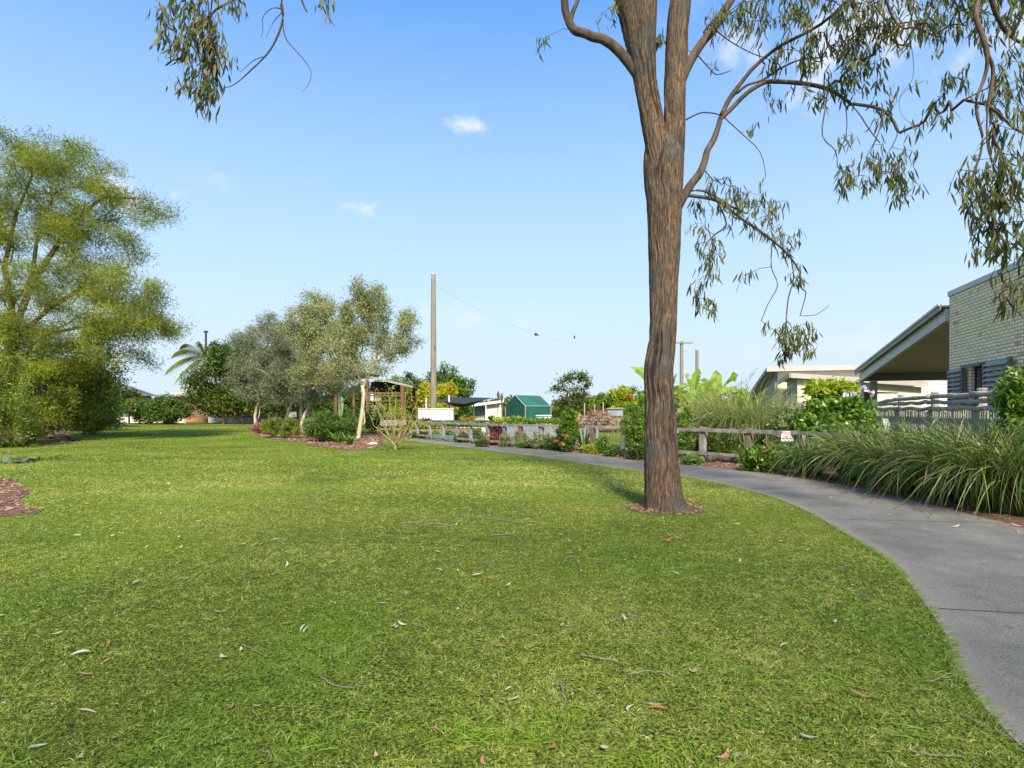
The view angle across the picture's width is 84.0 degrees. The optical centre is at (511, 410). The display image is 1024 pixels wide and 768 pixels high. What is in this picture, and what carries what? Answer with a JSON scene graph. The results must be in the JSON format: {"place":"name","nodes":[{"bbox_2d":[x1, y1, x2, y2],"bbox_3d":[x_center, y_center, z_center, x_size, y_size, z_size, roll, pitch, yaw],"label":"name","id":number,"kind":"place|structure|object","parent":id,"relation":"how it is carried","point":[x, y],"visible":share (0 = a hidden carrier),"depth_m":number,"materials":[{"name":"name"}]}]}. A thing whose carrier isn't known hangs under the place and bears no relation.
{"place":"outdoors","nodes":[
{"label":"outdoors","id":0,"kind":"place"},
{"bbox_2d":[114,383,155,415],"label":"house","id":1,"kind":"structure","parent":0,"point":[147,395],"depth_m":85.07,"materials":[{"name":"metal"}]},
{"bbox_2d":[117,423,253,423],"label":"bed","id":2,"kind":"object","parent":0,"point":[197,423],"visible":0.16,"depth_m":61.73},
{"bbox_2d":[122,400,162,423],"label":"shrub","id":3,"kind":"object","parent":2,"relation":"on","point":[134,417],"visible":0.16,"depth_m":60.26,"materials":[{"name":"green plant"}]},
{"bbox_2d":[175,338,264,423],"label":"fig tree","id":4,"kind":"object","parent":2,"relation":"on","point":[215,398],"visible":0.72,"depth_m":58.67,"materials":[{"name":"green plant"}]},
{"bbox_2d":[208,417,291,422],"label":"wall","id":5,"kind":"structure","parent":2,"relation":"on","point":[230,420],"depth_m":63.68,"materials":[{"name":"grey paint"}]},
{"bbox_2d":[185,406,298,418],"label":"paling fence","id":6,"kind":"object","parent":5,"relation":"on","point":[225,416],"visible":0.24,"depth_m":64.29,"materials":[{"name":"brown wood"}]},
{"bbox_2d":[0,412,1023,767],"bbox_3d":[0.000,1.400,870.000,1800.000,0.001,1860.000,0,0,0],"label":"lawn","id":7,"kind":"structure","parent":0,"point":[392,652],"depth_m":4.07,"materials":[{"name":"green plant"}]},
{"bbox_2d":[0,454,37,463],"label":"broadleaf plant","id":8,"kind":"object","parent":7,"relation":"on","point":[6,458],"visible":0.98,"depth_m":15.36,"materials":[{"name":"green plant"}]},
{"bbox_2d":[0,480,39,515],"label":"bed","id":9,"kind":"object","parent":7,"relation":"on","point":[11,512],"visible":0.72,"depth_m":8.53,"materials":[{"name":"brown soil"}]},
{"bbox_2d":[0,346,45,443],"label":"shrub","id":10,"kind":"object","parent":7,"relation":"on","point":[6,422],"visible":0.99,"depth_m":21.96,"materials":[{"name":"green plant"}]},
{"bbox_2d":[0,438,45,447],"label":"broadleaf plant","id":11,"kind":"object","parent":7,"relation":"on","point":[27,443],"visible":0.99,"depth_m":21.89,"materials":[{"name":"green plant"}]},
{"bbox_2d":[0,454,74,461],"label":"lawn weed","id":12,"kind":"object","parent":7,"relation":"on","point":[49,456],"visible":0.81,"depth_m":16.45,"materials":[{"name":"green plant"}]},
{"bbox_2d":[15,425,122,443],"bbox_3d":[-32.456,1.394,40.520,6.718,0.001,42.475,0,0,-32],"label":"tree bed","id":13,"kind":"object","parent":7,"relation":"on","point":[57,440],"visible":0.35,"depth_m":27.51,"materials":[{"name":"brown soil"}]},
{"bbox_2d":[0,349,84,441],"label":"shrub","id":14,"kind":"object","parent":13,"relation":"on","point":[54,420],"visible":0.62,"depth_m":24.89,"materials":[{"name":"green plant"}]},
{"bbox_2d":[0,332,137,438],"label":"shrub","id":15,"kind":"object","parent":13,"relation":"on","point":[107,381],"visible":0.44,"depth_m":28.36,"materials":[{"name":"green plant"}]},
{"bbox_2d":[64,400,129,430],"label":"shrub","id":16,"kind":"object","parent":13,"relation":"on","point":[119,420],"visible":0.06,"depth_m":40.30,"materials":[{"name":"green plant"}]},
{"bbox_2d":[0,425,1020,524],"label":"mulch chips","id":17,"kind":"object","parent":13,"relation":"on","point":[5,480],"visible":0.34,"depth_m":11.35,"materials":[{"name":"brown plant"}]},
{"bbox_2d":[70,383,121,434],"bbox_3d":[-24.309,-0.455,32.967,3.331,3.769,2.899,0,0,0],"label":"shrub","id":18,"kind":"object","parent":7,"relation":"on","point":[99,427],"visible":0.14,"depth_m":32.79,"materials":[{"name":"green plant"}]},
{"bbox_2d":[0,117,198,441],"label":"feathery wattle tree","id":19,"kind":"object","parent":7,"relation":"on","point":[63,227],"visible":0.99,"depth_m":25.41,"materials":[{"name":"green plant"}]},
{"bbox_2d":[120,386,149,423],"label":"citrus tree","id":20,"kind":"object","parent":7,"relation":"on","point":[131,400],"visible":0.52,"depth_m":57.79,"materials":[{"name":"green plant"}]},
{"bbox_2d":[133,391,194,424],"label":"shrub","id":21,"kind":"object","parent":7,"relation":"on","point":[158,410],"visible":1,"depth_m":57.03,"materials":[{"name":"green plant"}]},
{"bbox_2d":[164,341,233,422],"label":"palm tree","id":22,"kind":"object","parent":7,"relation":"on","point":[195,357],"visible":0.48,"depth_m":65.64,"materials":[{"name":"green plant"}]},
{"bbox_2d":[158,390,258,421],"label":"house","id":23,"kind":"structure","parent":7,"relation":"on","point":[197,419],"depth_m":72.00,"materials":[{"name":"brown paint"}]},
{"bbox_2d":[146,0,335,122],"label":"gum tree","id":24,"kind":"object","parent":7,"relation":"on","point":[200,22],"visible":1,"depth_m":5.98,"materials":[{"name":"green plant"}]},
{"bbox_2d":[222,308,298,423],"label":"olive tree","id":25,"kind":"object","parent":7,"relation":"on","point":[246,342],"visible":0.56,"depth_m":41.30,"materials":[{"name":"green plant"}]},
{"bbox_2d":[256,432,385,449],"bbox_3d":[-11.328,1.392,32.510,6.252,0.001,27.739,0,0,-26],"label":"island bed","id":26,"kind":"object","parent":7,"relation":"on","point":[364,446],"visible":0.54,"depth_m":24.13,"materials":[{"name":"brown soil"}]},
{"bbox_2d":[259,416,284,437],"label":"shrub","id":27,"kind":"object","parent":26,"relation":"on","point":[272,428],"visible":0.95,"depth_m":29.16,"materials":[{"name":"green plant"}]},
{"bbox_2d":[238,318,341,430],"bbox_3d":[-13.884,-2.195,36.003,6.590,7.322,3.989,0,0,0],"label":"olive tree","id":28,"kind":"object","parent":26,"relation":"on","point":[274,380],"visible":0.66,"depth_m":35.42,"materials":[{"name":"green plant"}]},
{"bbox_2d":[278,415,301,437],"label":"shrub","id":29,"kind":"object","parent":26,"relation":"on","point":[294,427],"visible":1,"depth_m":28.61,"materials":[{"name":"green plant"}]},
{"bbox_2d":[275,286,368,417],"bbox_3d":[-10.619,-2.809,31.984,4.952,8.488,3.709,0,0,0],"label":"olive tree","id":30,"kind":"object","parent":26,"relation":"on","point":[316,311],"visible":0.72,"depth_m":31.53,"materials":[{"name":"green plant"}]},
{"bbox_2d":[299,409,357,441],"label":"shrub","id":31,"kind":"object","parent":26,"relation":"on","point":[321,424],"visible":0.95,"depth_m":25.40,"materials":[{"name":"green plant"}]},
{"bbox_2d":[339,414,358,436],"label":"shrub","id":32,"kind":"object","parent":26,"relation":"on","point":[352,430],"visible":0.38,"depth_m":29.81,"materials":[{"name":"green plant"}]},
{"bbox_2d":[313,272,427,437],"bbox_3d":[-7.113,-2.674,28.307,5.903,8.248,2.846,0,0,0],"label":"olive tree","id":33,"kind":"object","parent":26,"relation":"on","point":[366,307],"visible":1,"depth_m":27.96,"materials":[{"name":"green plant"}]},
{"bbox_2d":[377,419,406,437],"bbox_3d":[-6.194,0.935,29.610,1.470,0.942,0.669,0,0,0],"label":"park bench","id":34,"kind":"object","parent":26,"relation":"on","point":[385,421],"visible":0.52,"depth_m":29.75,"materials":[{"name":"wood"}]},
{"bbox_2d":[322,381,373,415],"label":"background tree","id":35,"kind":"object","parent":7,"relation":"on","point":[347,401],"visible":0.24,"depth_m":60.97,"materials":[{"name":"green plant"}]},
{"bbox_2d":[369,373,408,415],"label":"background tree","id":36,"kind":"object","parent":7,"relation":"on","point":[386,406],"visible":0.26,"depth_m":61.50,"materials":[{"name":"green plant"}]},
{"bbox_2d":[356,379,436,448],"bbox_3d":[-4.330,0.081,20.825,3.455,2.637,2.029,0,0,13],"label":"frangipani shrub","id":37,"kind":"object","parent":7,"relation":"on","point":[396,441],"visible":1,"depth_m":20.72,"materials":[{"name":"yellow plant"}]},
{"bbox_2d":[388,370,428,416],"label":"background tree","id":38,"kind":"object","parent":7,"relation":"on","point":[416,382],"visible":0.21,"depth_m":64.82,"materials":[{"name":"green plant"}]},
{"bbox_2d":[422,360,454,383],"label":"background tree","id":39,"kind":"object","parent":7,"relation":"on","point":[443,373],"visible":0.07,"depth_m":69.92,"materials":[{"name":"green plant"}]},
{"bbox_2d":[151,394,729,417],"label":"treeline","id":40,"kind":"object","parent":7,"relation":"on","point":[556,411],"visible":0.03,"depth_m":115.36,"materials":[{"name":"green plant"}]},
{"bbox_2d":[436,363,477,415],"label":"background tree","id":41,"kind":"object","parent":7,"relation":"on","point":[462,386],"visible":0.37,"depth_m":65.76,"materials":[{"name":"green plant"}]},
{"bbox_2d":[569,390,595,415],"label":"background tree","id":42,"kind":"object","parent":7,"relation":"on","point":[580,408],"visible":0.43,"depth_m":75.17,"materials":[{"name":"green plant"}]},
{"bbox_2d":[587,391,614,414],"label":"background tree","id":43,"kind":"object","parent":7,"relation":"on","point":[601,398],"visible":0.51,"depth_m":71.45,"materials":[{"name":"green plant"}]},
{"bbox_2d":[608,384,640,417],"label":"background tree","id":44,"kind":"object","parent":7,"relation":"on","point":[619,397],"visible":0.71,"depth_m":69.52,"materials":[{"name":"green plant"}]},
{"bbox_2d":[404,419,858,465],"bbox_3d":[0.799,0.939,21.455,1.162,1.021,22.520,0,0,-38],"label":"post and rail fence","id":45,"kind":"object","parent":7,"relation":"on","point":[748,440],"visible":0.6,"depth_m":19.29,"materials":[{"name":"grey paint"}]},
{"bbox_2d":[676,341,692,410],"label":"power pole","id":46,"kind":"object","parent":7,"relation":"on","point":[681,343],"visible":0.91,"depth_m":59.84,"materials":[{"name":"grey paint"}]},
{"bbox_2d":[390,435,1023,527],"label":"garden bed","id":47,"kind":"object","parent":7,"relation":"on","point":[1015,519],"visible":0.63,"depth_m":10.67,"materials":[{"name":"brown soil"}]},
{"bbox_2d":[499,433,515,446],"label":"shrub","id":48,"kind":"object","parent":47,"relation":"on","point":[505,439],"visible":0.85,"depth_m":21.86,"materials":[{"name":"green plant"}]},
{"bbox_2d":[527,430,550,448],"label":"shrub","id":49,"kind":"object","parent":47,"relation":"on","point":[538,444],"visible":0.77,"depth_m":20.66,"materials":[{"name":"green plant"}]},
{"bbox_2d":[542,435,556,449],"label":"shrub","id":50,"kind":"object","parent":47,"relation":"on","point":[549,442],"visible":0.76,"depth_m":20.13,"materials":[{"name":"green plant"}]},
{"bbox_2d":[552,407,581,451],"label":"shrub","id":51,"kind":"object","parent":47,"relation":"on","point":[569,427],"visible":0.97,"depth_m":18.90,"materials":[{"name":"green plant"}]},
{"bbox_2d":[576,421,592,450],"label":"iris plant","id":52,"kind":"object","parent":47,"relation":"on","point":[585,440],"visible":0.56,"depth_m":19.60,"materials":[{"name":"green plant"}]},
{"bbox_2d":[578,442,603,452],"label":"shrub","id":53,"kind":"object","parent":47,"relation":"on","point":[589,448],"visible":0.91,"depth_m":18.60,"materials":[{"name":"green plant"}]},
{"bbox_2d":[594,434,610,452],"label":"shrub","id":54,"kind":"object","parent":47,"relation":"on","point":[603,442],"visible":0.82,"depth_m":18.55,"materials":[{"name":"green plant"}]},
{"bbox_2d":[602,443,624,456],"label":"shrub","id":55,"kind":"object","parent":47,"relation":"on","point":[612,450],"visible":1,"depth_m":17.22,"materials":[{"name":"green plant"}]},
{"bbox_2d":[616,385,644,449],"bbox_3d":[3.649,0.316,16.858,1.118,2.229,1.238,0,0,0],"label":"bottlebrush","id":56,"kind":"object","parent":47,"relation":"on","point":[634,435],"visible":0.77,"depth_m":16.70,"materials":[{"name":"green plant"}]},
{"bbox_2d":[624,443,643,459],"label":"shrub","id":57,"kind":"object","parent":47,"relation":"on","point":[635,451],"visible":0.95,"depth_m":16.10,"materials":[{"name":"green plant"}]},
{"bbox_2d":[677,402,697,455],"bbox_3d":[5.226,0.589,17.124,0.694,1.682,1.150,0,0,0],"label":"bottlebrush","id":58,"kind":"object","parent":47,"relation":"on","point":[686,421],"visible":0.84,"depth_m":17.11,"materials":[{"name":"green plant"}]},
{"bbox_2d":[679,454,704,464],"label":"ground plant","id":59,"kind":"object","parent":47,"relation":"on","point":[690,460],"visible":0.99,"depth_m":14.65,"materials":[{"name":"green plant"}]},
{"bbox_2d":[704,454,738,463],"bbox_3d":[5.706,1.305,15.143,0.468,0.240,1.062,0,0,-40],"label":"fallen log","id":60,"kind":"object","parent":47,"relation":"on","point":[717,457],"visible":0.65,"depth_m":15.32,"materials":[{"name":"brown wood"}]},
{"bbox_2d":[738,443,783,471],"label":"geranium","id":61,"kind":"object","parent":47,"relation":"on","point":[756,457],"visible":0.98,"depth_m":12.91,"materials":[{"name":"green plant"}]},
{"bbox_2d":[762,426,852,479],"bbox_3d":[6.372,0.848,12.159,2.156,1.095,2.165,0,0,44],"label":"strappy tussock","id":62,"kind":"object","parent":47,"relation":"on","point":[800,464],"visible":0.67,"depth_m":12.03,"materials":[{"name":"green plant"}]},
{"bbox_2d":[784,417,926,487],"bbox_3d":[6.779,0.734,11.109,2.656,1.324,2.572,0,0,0],"label":"strappy tussock","id":63,"kind":"object","parent":47,"relation":"on","point":[825,454],"visible":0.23,"depth_m":11.21,"materials":[{"name":"green plant"}]},
{"bbox_2d":[795,409,952,492],"bbox_3d":[6.737,0.630,10.547,2.786,1.532,2.780,0,0,-37],"label":"strappy tussock","id":64,"kind":"object","parent":47,"relation":"on","point":[840,453],"visible":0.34,"depth_m":10.53,"materials":[{"name":"green plant"}]},
{"bbox_2d":[819,409,1018,506],"bbox_3d":[6.717,0.631,9.579,2.927,1.529,2.895,0,0,0],"label":"strappy tussock","id":65,"kind":"object","parent":47,"relation":"on","point":[903,489],"visible":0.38,"depth_m":9.54,"materials":[{"name":"green plant"}]},
{"bbox_2d":[842,406,1023,513],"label":"strappy tussock","id":66,"kind":"object","parent":47,"relation":"on","point":[920,473],"visible":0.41,"depth_m":8.67,"materials":[{"name":"green plant"}]},
{"bbox_2d":[859,396,1023,521],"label":"strappy tussock","id":67,"kind":"object","parent":47,"relation":"on","point":[989,504],"visible":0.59,"depth_m":7.91,"materials":[{"name":"green plant"}]},
{"bbox_2d":[895,403,1023,525],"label":"strappy tussock","id":68,"kind":"object","parent":47,"relation":"on","point":[1015,508],"visible":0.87,"depth_m":7.52,"materials":[{"name":"green plant"}]},
{"bbox_2d":[984,363,1023,445],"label":"citrus tree","id":69,"kind":"object","parent":47,"relation":"on","point":[1011,401],"visible":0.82,"depth_m":8.58,"materials":[{"name":"green plant"}]},
{"bbox_2d":[706,432,743,457],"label":"shrub","id":70,"kind":"object","parent":7,"relation":"on","point":[719,444],"visible":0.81,"depth_m":17.03,"materials":[{"name":"green plant"}]},
{"bbox_2d":[701,384,806,451],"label":"tall grass","id":71,"kind":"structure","parent":7,"relation":"on","point":[758,437],"depth_m":17.05,"materials":[{"name":"green plant"}]},
{"bbox_2d":[762,402,795,448],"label":"oleander","id":72,"kind":"object","parent":7,"relation":"on","point":[781,415],"visible":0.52,"depth_m":15.91,"materials":[{"name":"green plant"}]},
{"bbox_2d":[536,0,1023,512],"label":"gum tree","id":73,"kind":"object","parent":7,"relation":"on","point":[668,194],"visible":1,"depth_m":7.87,"materials":[{"name":"green plant"}]},
{"bbox_2d":[798,374,862,400],"bbox_3d":[8.861,0.214,15.926,1.825,2.431,1.431,0,0,0],"label":"papaya","id":74,"kind":"object","parent":7,"relation":"on","point":[827,387],"visible":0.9,"depth_m":15.56,"materials":[{"name":"green plant"}]},
{"bbox_2d":[785,385,884,448],"bbox_3d":[8.693,0.425,15.116,2.439,2.168,2.241,0,0,-12],"label":"hibiscus","id":75,"kind":"object","parent":7,"relation":"on","point":[844,406],"visible":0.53,"depth_m":14.76,"materials":[{"name":"green plant"}]},
{"bbox_2d":[902,380,946,411],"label":"white house","id":76,"kind":"structure","parent":7,"relation":"on","point":[942,386],"depth_m":32.53,"materials":[{"name":"paint"}]},
{"bbox_2d":[869,388,1005,444],"bbox_3d":[10.288,0.460,13.253,0.304,1.880,13.050,0,0,18],"label":"picket fence","id":77,"kind":"object","parent":7,"relation":"on","point":[980,394],"visible":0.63,"depth_m":13.93,"materials":[{"name":"grey wood"}]},
{"bbox_2d":[854,259,1023,412],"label":"brick house","id":78,"kind":"structure","parent":7,"relation":"on","point":[960,343],"depth_m":18.10,"materials":[{"name":"beige brick"}]},
{"bbox_2d":[974,366,981,405],"bbox_3d":[14.179,-0.475,17.142,0.060,1.750,0.860,0,0,17],"label":"window","id":79,"kind":"structure","parent":78,"relation":"in","point":[977,370],"depth_m":17.43,"materials":[{"name":"glass"}]},
{"bbox_2d":[0,0,1023,404],"label":"sky","id":80,"kind":"structure","parent":0,"point":[423,138],"materials":[{"name":"blue"}]},
{"bbox_2d":[235,424,795,454],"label":"garden lawn","id":81,"kind":"structure","parent":0,"point":[616,436],"depth_m":34.79,"materials":[{"name":"green plant"}]},
{"bbox_2d":[230,363,348,422],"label":"shrub","id":82,"kind":"object","parent":81,"relation":"on","point":[283,409],"visible":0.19,"depth_m":57.58,"materials":[{"name":"green plant"}]},
{"bbox_2d":[332,404,359,420],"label":"garden shrub","id":83,"kind":"object","parent":81,"relation":"on","point":[347,412],"visible":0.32,"depth_m":46.92,"materials":[{"name":"green plant"}]},
{"bbox_2d":[357,410,390,432],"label":"garden shrub","id":84,"kind":"object","parent":81,"relation":"on","point":[368,421],"visible":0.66,"depth_m":35.74,"materials":[{"name":"green plant"}]},
{"bbox_2d":[334,372,424,416],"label":"garden pavilion","id":85,"kind":"structure","parent":81,"relation":"on","point":[380,387],"depth_m":45.38,"materials":[{"name":"grey paint"}]},
{"bbox_2d":[378,406,403,431],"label":"garden shrub","id":86,"kind":"object","parent":81,"relation":"on","point":[398,411],"visible":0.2,"depth_m":36.76,"materials":[{"name":"green plant"}]},
{"bbox_2d":[410,380,445,415],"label":"background tree","id":87,"kind":"object","parent":81,"relation":"on","point":[424,394],"visible":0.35,"depth_m":55.48,"materials":[{"name":"yellow plant"}]},
{"bbox_2d":[430,273,436,428],"bbox_3d":[-5.511,-4.110,40.000,0.470,11.020,0.470,0,0,0],"label":"power pole","id":88,"kind":"object","parent":81,"relation":"on","point":[433,389],"visible":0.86,"depth_m":39.84,"materials":[{"name":"wood"}]},
{"bbox_2d":[409,422,459,435],"bbox_3d":[-4.217,0.968,31.000,2.836,0.864,1.236,0,0,6],"label":"raised garden bed","id":89,"kind":"object","parent":81,"relation":"on","point":[421,425],"visible":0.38,"depth_m":30.61,"materials":[{"name":"green plant"}]},
{"bbox_2d":[418,408,455,427],"bbox_3d":[-4.952,0.475,37.597,2.355,1.276,1.305,0,0,0],"label":"water trough","id":90,"kind":"object","parent":81,"relation":"on","point":[441,414],"visible":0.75,"depth_m":37.00,"materials":[{"name":"white paint"}]},
{"bbox_2d":[437,379,459,414],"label":"background tree","id":91,"kind":"object","parent":81,"relation":"on","point":[450,388],"visible":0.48,"depth_m":56.32,"materials":[{"name":"yellow plant"}]},
{"bbox_2d":[445,420,479,434],"bbox_3d":[-2.526,0.920,28.997,1.809,0.959,1.319,0,0,0],"label":"raised garden bed","id":92,"kind":"object","parent":81,"relation":"on","point":[466,429],"visible":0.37,"depth_m":28.65,"materials":[{"name":"wood"}]},
{"bbox_2d":[472,400,503,420],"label":"garden shed","id":93,"kind":"structure","parent":81,"relation":"on","point":[484,411],"depth_m":43.40,"materials":[{"name":"white paint"}]},
{"bbox_2d":[505,395,550,417],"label":"net house","id":94,"kind":"structure","parent":81,"relation":"on","point":[529,406],"depth_m":38.44,"materials":[{"name":"green fabric"}]},
{"bbox_2d":[507,416,558,439],"bbox_3d":[0.924,0.808,24.504,2.447,1.184,1.268,0,0,5],"label":"raised garden bed","id":95,"kind":"object","parent":81,"relation":"on","point":[526,420],"visible":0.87,"depth_m":24.08,"materials":[{"name":"metal"}]},
{"bbox_2d":[545,369,592,408],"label":"scraggly tree","id":96,"kind":"object","parent":81,"relation":"on","point":[566,399],"visible":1,"depth_m":51.77,"materials":[{"name":"green plant"}]},
{"bbox_2d":[577,402,629,432],"bbox_3d":[5.724,0.719,37.748,7.726,2.860,6.121,0,0,0],"label":"brush pile","id":97,"kind":"object","parent":81,"relation":"on","point":[595,417],"visible":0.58,"depth_m":36.98,"materials":[{"name":"brown plant"}]},
{"bbox_2d":[602,408,622,415],"bbox_3d":[7.255,0.094,41.000,1.197,0.562,2.200,0,0,0],"label":"grey hut","id":98,"kind":"object","parent":81,"relation":"on","point":[617,411],"visible":0.75,"depth_m":40.00,"materials":[{"name":"white"}]},
{"bbox_2d":[631,367,687,402],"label":"banana plant","id":99,"kind":"object","parent":81,"relation":"on","point":[639,371],"visible":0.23,"depth_m":22.32,"materials":[{"name":"green plant"}]},
{"bbox_2d":[674,368,713,446],"bbox_3d":[6.670,-0.099,21.018,1.854,3.005,0.663,0,0,0],"label":"banana plant","id":100,"kind":"object","parent":81,"relation":"on","point":[696,380],"visible":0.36,"depth_m":21.05,"materials":[{"name":"green plant"}]},
{"bbox_2d":[677,385,712,450],"bbox_3d":[6.405,0.258,19.798,1.418,2.296,1.007,0,0,31],"label":"banana plant","id":101,"kind":"object","parent":81,"relation":"on","point":[685,400],"visible":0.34,"depth_m":19.69,"materials":[{"name":"green plant"}]},
{"bbox_2d":[696,370,743,407],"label":"banana plant","id":102,"kind":"object","parent":81,"relation":"on","point":[715,377],"visible":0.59,"depth_m":20.61,"materials":[{"name":"green plant"}]},
{"bbox_2d":[676,375,804,447],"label":"tall grass","id":103,"kind":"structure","parent":81,"relation":"on","point":[714,416],"depth_m":17.91,"materials":[{"name":"green plant"}]},
{"bbox_2d":[749,365,938,416],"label":"boarded house","id":104,"kind":"structure","parent":81,"relation":"on","point":[795,375],"depth_m":32.76,"materials":[{"name":"paint"}]},
{"bbox_2d":[303,427,1023,748],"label":"path","id":105,"kind":"structure","parent":0,"point":[943,564],"depth_m":5.57,"materials":[{"name":"concrete"}]},
{"bbox_3d":[-2.605,0.422,38.600,0.140,1.956,0.140,0,0,0],"label":"shade pole","id":106,"kind":"object","parent":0,"visible":0},
{"bbox_2d":[437,397,490,406],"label":"shade sail","id":107,"kind":"object","parent":106,"relation":"attached to","point":[461,401],"visible":0.98,"depth_m":40.22,"materials":[{"name":"grey fabric"}]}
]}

